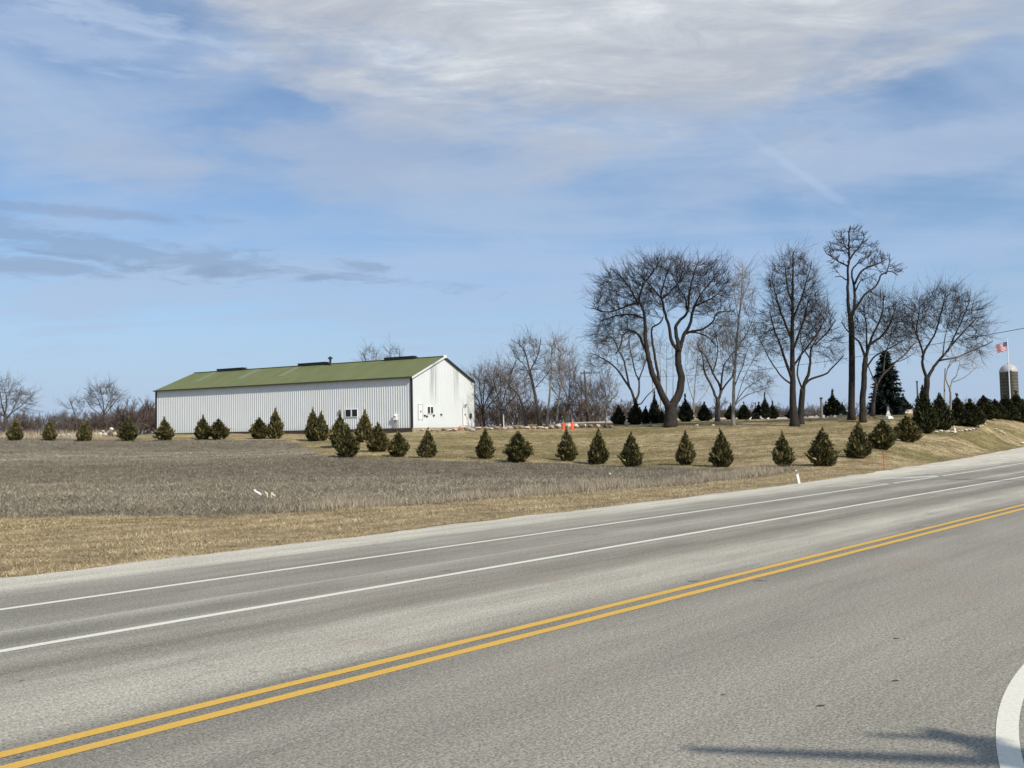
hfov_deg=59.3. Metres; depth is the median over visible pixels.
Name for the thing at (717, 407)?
bare tree
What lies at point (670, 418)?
oak tree
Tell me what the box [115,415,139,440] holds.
evergreen shrub
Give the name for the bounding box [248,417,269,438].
evergreen shrub
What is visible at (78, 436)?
evergreen shrub
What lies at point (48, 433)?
evergreen shrub
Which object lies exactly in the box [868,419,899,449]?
evergreen shrub
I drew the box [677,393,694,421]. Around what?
juniper shrub
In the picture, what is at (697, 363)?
bare tree
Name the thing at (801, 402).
bare tree
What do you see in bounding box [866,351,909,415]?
spruce tree
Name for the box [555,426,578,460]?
evergreen shrub
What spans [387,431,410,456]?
evergreen shrub
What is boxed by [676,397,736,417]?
thicket
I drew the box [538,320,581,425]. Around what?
bare tree
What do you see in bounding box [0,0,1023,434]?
sky
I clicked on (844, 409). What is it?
juniper shrub
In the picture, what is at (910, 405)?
juniper shrub
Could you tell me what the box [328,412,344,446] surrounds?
evergreen shrub
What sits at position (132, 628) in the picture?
lane marking
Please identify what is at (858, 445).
evergreen shrub
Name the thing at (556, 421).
bare tree
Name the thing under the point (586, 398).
utility pole
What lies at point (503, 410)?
birdhouse
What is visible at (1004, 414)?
cedar shrub
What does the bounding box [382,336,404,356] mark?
bare tree
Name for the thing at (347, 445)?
evergreen shrub
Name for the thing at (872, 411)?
bare tree
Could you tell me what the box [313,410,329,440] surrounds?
evergreen shrub
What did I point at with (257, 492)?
litter bag
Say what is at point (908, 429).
evergreen shrub
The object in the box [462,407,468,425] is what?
door
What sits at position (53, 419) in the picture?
thicket
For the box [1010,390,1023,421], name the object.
cedar shrub
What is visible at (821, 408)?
wooden post
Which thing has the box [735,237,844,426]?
bare tree
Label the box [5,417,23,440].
evergreen shrub
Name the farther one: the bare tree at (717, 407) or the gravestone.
the gravestone
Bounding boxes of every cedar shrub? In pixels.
[910,385,940,432]
[932,392,956,430]
[948,393,973,424]
[963,398,987,425]
[973,395,1000,418]
[990,399,1008,418]
[999,394,1020,419]
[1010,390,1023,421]
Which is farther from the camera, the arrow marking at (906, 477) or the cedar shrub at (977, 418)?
the cedar shrub at (977, 418)
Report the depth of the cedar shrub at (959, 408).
79.68 m
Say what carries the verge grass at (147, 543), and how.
on the ground at (938, 437)
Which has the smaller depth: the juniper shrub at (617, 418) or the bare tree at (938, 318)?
the bare tree at (938, 318)
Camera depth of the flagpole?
108.13 m
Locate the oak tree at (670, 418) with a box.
[576,242,755,427]
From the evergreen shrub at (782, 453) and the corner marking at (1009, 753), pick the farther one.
the evergreen shrub at (782, 453)
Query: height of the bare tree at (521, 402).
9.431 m
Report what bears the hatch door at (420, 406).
in the metal building
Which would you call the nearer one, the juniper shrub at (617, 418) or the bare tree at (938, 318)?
the bare tree at (938, 318)
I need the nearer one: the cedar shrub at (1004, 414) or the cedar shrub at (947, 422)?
the cedar shrub at (947, 422)
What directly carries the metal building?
on the ground at (938, 437)
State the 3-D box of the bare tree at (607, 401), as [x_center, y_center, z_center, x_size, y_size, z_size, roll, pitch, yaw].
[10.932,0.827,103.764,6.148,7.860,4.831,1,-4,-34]
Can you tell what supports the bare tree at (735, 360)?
on the ground at (938, 437)
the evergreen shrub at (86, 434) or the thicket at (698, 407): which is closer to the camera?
the evergreen shrub at (86, 434)
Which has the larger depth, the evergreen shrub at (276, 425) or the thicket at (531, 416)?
the thicket at (531, 416)
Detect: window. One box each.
[345,409,357,416]
[427,406,433,413]
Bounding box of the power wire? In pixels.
[585,328,1023,376]
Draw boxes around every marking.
[0,463,1021,609]
[0,476,1023,651]
[0,504,1023,757]
[0,508,1023,767]
[874,476,935,478]
[931,464,999,473]
[996,664,1023,767]
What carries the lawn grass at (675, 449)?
on the ground at (938, 437)
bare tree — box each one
[0,371,49,432]
[56,390,85,431]
[78,373,130,430]
[355,339,385,360]
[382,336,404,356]
[461,347,516,426]
[477,348,538,426]
[480,352,525,426]
[503,369,546,424]
[506,324,563,425]
[535,348,587,422]
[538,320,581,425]
[543,339,588,423]
[557,365,600,421]
[570,318,656,404]
[582,370,616,421]
[584,362,625,422]
[633,322,683,409]
[683,334,720,419]
[687,315,755,421]
[708,250,781,425]
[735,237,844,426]
[794,274,866,423]
[823,223,907,419]
[832,272,919,422]
[867,288,929,415]
[880,268,1013,399]
[928,328,993,428]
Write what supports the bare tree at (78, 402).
on the ground at (938, 437)
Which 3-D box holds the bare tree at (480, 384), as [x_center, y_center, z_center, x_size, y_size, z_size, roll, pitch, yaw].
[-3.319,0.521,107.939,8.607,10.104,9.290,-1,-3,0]
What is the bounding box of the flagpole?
[1007,339,1010,398]
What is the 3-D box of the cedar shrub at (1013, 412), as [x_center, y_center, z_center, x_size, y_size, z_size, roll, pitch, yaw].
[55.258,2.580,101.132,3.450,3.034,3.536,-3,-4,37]
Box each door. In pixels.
[418,404,422,419]
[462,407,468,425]
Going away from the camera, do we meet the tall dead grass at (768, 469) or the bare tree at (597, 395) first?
the tall dead grass at (768, 469)
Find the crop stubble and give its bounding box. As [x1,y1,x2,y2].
[0,437,805,518]
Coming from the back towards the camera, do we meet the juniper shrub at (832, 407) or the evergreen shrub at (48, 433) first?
the juniper shrub at (832, 407)
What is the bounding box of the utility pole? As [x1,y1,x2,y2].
[580,370,589,421]
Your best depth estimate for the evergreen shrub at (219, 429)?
90.94 m
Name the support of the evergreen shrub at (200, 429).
on the ground at (938, 437)
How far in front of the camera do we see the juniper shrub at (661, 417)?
95.69 m
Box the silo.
[999,363,1018,399]
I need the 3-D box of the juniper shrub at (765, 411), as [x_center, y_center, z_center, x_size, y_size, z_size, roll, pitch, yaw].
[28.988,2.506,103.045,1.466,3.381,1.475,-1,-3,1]
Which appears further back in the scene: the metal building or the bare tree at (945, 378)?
the metal building
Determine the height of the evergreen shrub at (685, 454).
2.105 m
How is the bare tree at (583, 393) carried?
on the ground at (938, 437)
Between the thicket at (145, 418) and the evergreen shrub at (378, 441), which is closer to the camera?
the evergreen shrub at (378, 441)
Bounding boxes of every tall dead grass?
[0,429,114,438]
[257,461,796,512]
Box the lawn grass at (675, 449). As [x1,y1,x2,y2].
[94,413,1023,466]
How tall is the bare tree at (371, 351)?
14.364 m
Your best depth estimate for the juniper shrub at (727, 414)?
100.73 m
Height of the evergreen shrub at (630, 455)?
2.193 m
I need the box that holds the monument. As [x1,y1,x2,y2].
[883,407,893,418]
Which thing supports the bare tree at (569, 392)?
on the ground at (938, 437)
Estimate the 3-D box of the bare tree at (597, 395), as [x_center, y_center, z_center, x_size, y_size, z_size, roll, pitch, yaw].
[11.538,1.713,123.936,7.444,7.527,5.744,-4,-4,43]
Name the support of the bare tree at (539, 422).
on the ground at (938, 437)
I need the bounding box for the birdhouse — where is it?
[500,407,505,426]
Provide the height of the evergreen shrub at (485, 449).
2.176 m
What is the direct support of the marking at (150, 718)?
on the road
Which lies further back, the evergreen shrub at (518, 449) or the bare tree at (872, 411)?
the bare tree at (872, 411)
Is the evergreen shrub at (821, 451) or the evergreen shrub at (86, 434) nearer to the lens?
the evergreen shrub at (821, 451)
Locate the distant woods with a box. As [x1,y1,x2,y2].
[0,398,975,435]
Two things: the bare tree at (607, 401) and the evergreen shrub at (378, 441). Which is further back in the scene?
the bare tree at (607, 401)
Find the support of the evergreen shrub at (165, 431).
on the ground at (938, 437)
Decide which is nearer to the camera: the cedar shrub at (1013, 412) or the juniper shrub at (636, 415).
the juniper shrub at (636, 415)
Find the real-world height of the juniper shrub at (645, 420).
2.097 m
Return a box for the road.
[0,447,1023,767]
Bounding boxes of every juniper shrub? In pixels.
[610,405,625,424]
[626,398,646,424]
[642,406,649,423]
[648,389,660,423]
[656,408,664,422]
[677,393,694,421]
[695,401,714,420]
[723,403,737,419]
[736,401,754,419]
[752,402,761,415]
[760,393,771,418]
[769,401,779,418]
[783,410,789,418]
[823,388,843,416]
[840,402,847,414]
[901,393,912,412]
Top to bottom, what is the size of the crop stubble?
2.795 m
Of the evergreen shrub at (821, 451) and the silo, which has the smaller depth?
the evergreen shrub at (821, 451)
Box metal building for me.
[153,355,474,433]
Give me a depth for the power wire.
49.72 m
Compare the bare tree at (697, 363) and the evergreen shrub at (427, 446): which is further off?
the bare tree at (697, 363)
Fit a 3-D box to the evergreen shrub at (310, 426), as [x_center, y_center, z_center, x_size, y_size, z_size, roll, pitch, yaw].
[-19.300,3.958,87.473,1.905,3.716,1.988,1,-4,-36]
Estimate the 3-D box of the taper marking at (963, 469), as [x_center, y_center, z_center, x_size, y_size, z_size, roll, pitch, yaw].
[21.872,4.070,43.188,0.155,0.001,10.002,-4,-4,44]
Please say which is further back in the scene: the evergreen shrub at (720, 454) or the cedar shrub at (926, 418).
the cedar shrub at (926, 418)
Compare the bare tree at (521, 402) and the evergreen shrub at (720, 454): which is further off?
the bare tree at (521, 402)
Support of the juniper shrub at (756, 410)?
on the ground at (938, 437)
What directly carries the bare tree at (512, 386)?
on the ground at (938, 437)
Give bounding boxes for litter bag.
[254,489,260,497]
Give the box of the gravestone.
[751,416,768,418]
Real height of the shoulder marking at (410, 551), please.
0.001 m
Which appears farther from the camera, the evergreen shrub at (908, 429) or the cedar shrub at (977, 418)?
the cedar shrub at (977, 418)
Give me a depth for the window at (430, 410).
97.92 m
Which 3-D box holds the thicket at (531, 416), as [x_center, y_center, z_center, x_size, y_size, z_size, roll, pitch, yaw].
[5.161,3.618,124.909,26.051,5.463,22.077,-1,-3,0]
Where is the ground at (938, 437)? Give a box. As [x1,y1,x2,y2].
[0,413,1023,577]
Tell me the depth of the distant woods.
350.82 m
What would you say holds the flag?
attached to the flagpole
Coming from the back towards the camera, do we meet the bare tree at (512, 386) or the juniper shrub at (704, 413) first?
the bare tree at (512, 386)
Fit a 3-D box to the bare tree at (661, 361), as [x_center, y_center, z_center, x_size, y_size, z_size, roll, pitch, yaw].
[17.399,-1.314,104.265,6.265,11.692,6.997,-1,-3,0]
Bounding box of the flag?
[995,342,1006,352]
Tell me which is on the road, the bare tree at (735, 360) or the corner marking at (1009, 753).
the corner marking at (1009, 753)
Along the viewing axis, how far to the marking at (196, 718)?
8.63 m
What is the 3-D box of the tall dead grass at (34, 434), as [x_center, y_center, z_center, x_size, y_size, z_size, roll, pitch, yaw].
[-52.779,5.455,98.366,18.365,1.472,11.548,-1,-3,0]
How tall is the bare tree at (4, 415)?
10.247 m
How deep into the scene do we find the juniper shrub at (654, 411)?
96.66 m
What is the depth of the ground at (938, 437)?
47.52 m
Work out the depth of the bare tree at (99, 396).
129.83 m
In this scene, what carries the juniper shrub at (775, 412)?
on the ground at (938, 437)
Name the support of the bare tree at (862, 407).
on the ground at (938, 437)
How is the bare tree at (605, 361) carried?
on the ground at (938, 437)
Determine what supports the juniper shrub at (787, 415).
on the ground at (938, 437)
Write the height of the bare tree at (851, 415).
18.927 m
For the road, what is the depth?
9.78 m
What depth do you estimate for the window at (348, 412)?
98.67 m
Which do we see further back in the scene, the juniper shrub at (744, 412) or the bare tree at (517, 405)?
the bare tree at (517, 405)
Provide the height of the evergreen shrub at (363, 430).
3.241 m
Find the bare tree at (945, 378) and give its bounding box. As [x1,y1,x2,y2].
[928,328,993,428]
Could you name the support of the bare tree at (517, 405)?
on the ground at (938, 437)
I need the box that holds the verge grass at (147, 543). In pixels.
[0,456,922,578]
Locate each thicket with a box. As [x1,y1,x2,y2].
[0,404,150,435]
[15,394,154,434]
[475,391,632,426]
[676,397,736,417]
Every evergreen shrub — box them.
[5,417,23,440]
[40,419,57,440]
[76,420,83,440]
[79,417,92,440]
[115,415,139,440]
[152,416,174,440]
[194,414,210,439]
[206,418,230,439]
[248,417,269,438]
[267,408,284,438]
[303,406,317,440]
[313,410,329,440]
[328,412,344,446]
[332,423,360,456]
[353,409,372,441]
[363,421,390,451]
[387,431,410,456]
[414,426,438,457]
[474,428,497,458]
[501,430,537,461]
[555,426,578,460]
[587,428,610,463]
[616,431,644,466]
[675,430,696,464]
[707,427,733,466]
[771,430,795,466]
[802,427,840,465]
[843,420,872,458]
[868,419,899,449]
[893,414,923,442]
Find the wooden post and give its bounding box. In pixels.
[819,397,822,417]
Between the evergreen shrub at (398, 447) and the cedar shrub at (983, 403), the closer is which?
the evergreen shrub at (398, 447)
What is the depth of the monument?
83.69 m
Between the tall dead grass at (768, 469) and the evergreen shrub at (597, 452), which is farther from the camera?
the evergreen shrub at (597, 452)

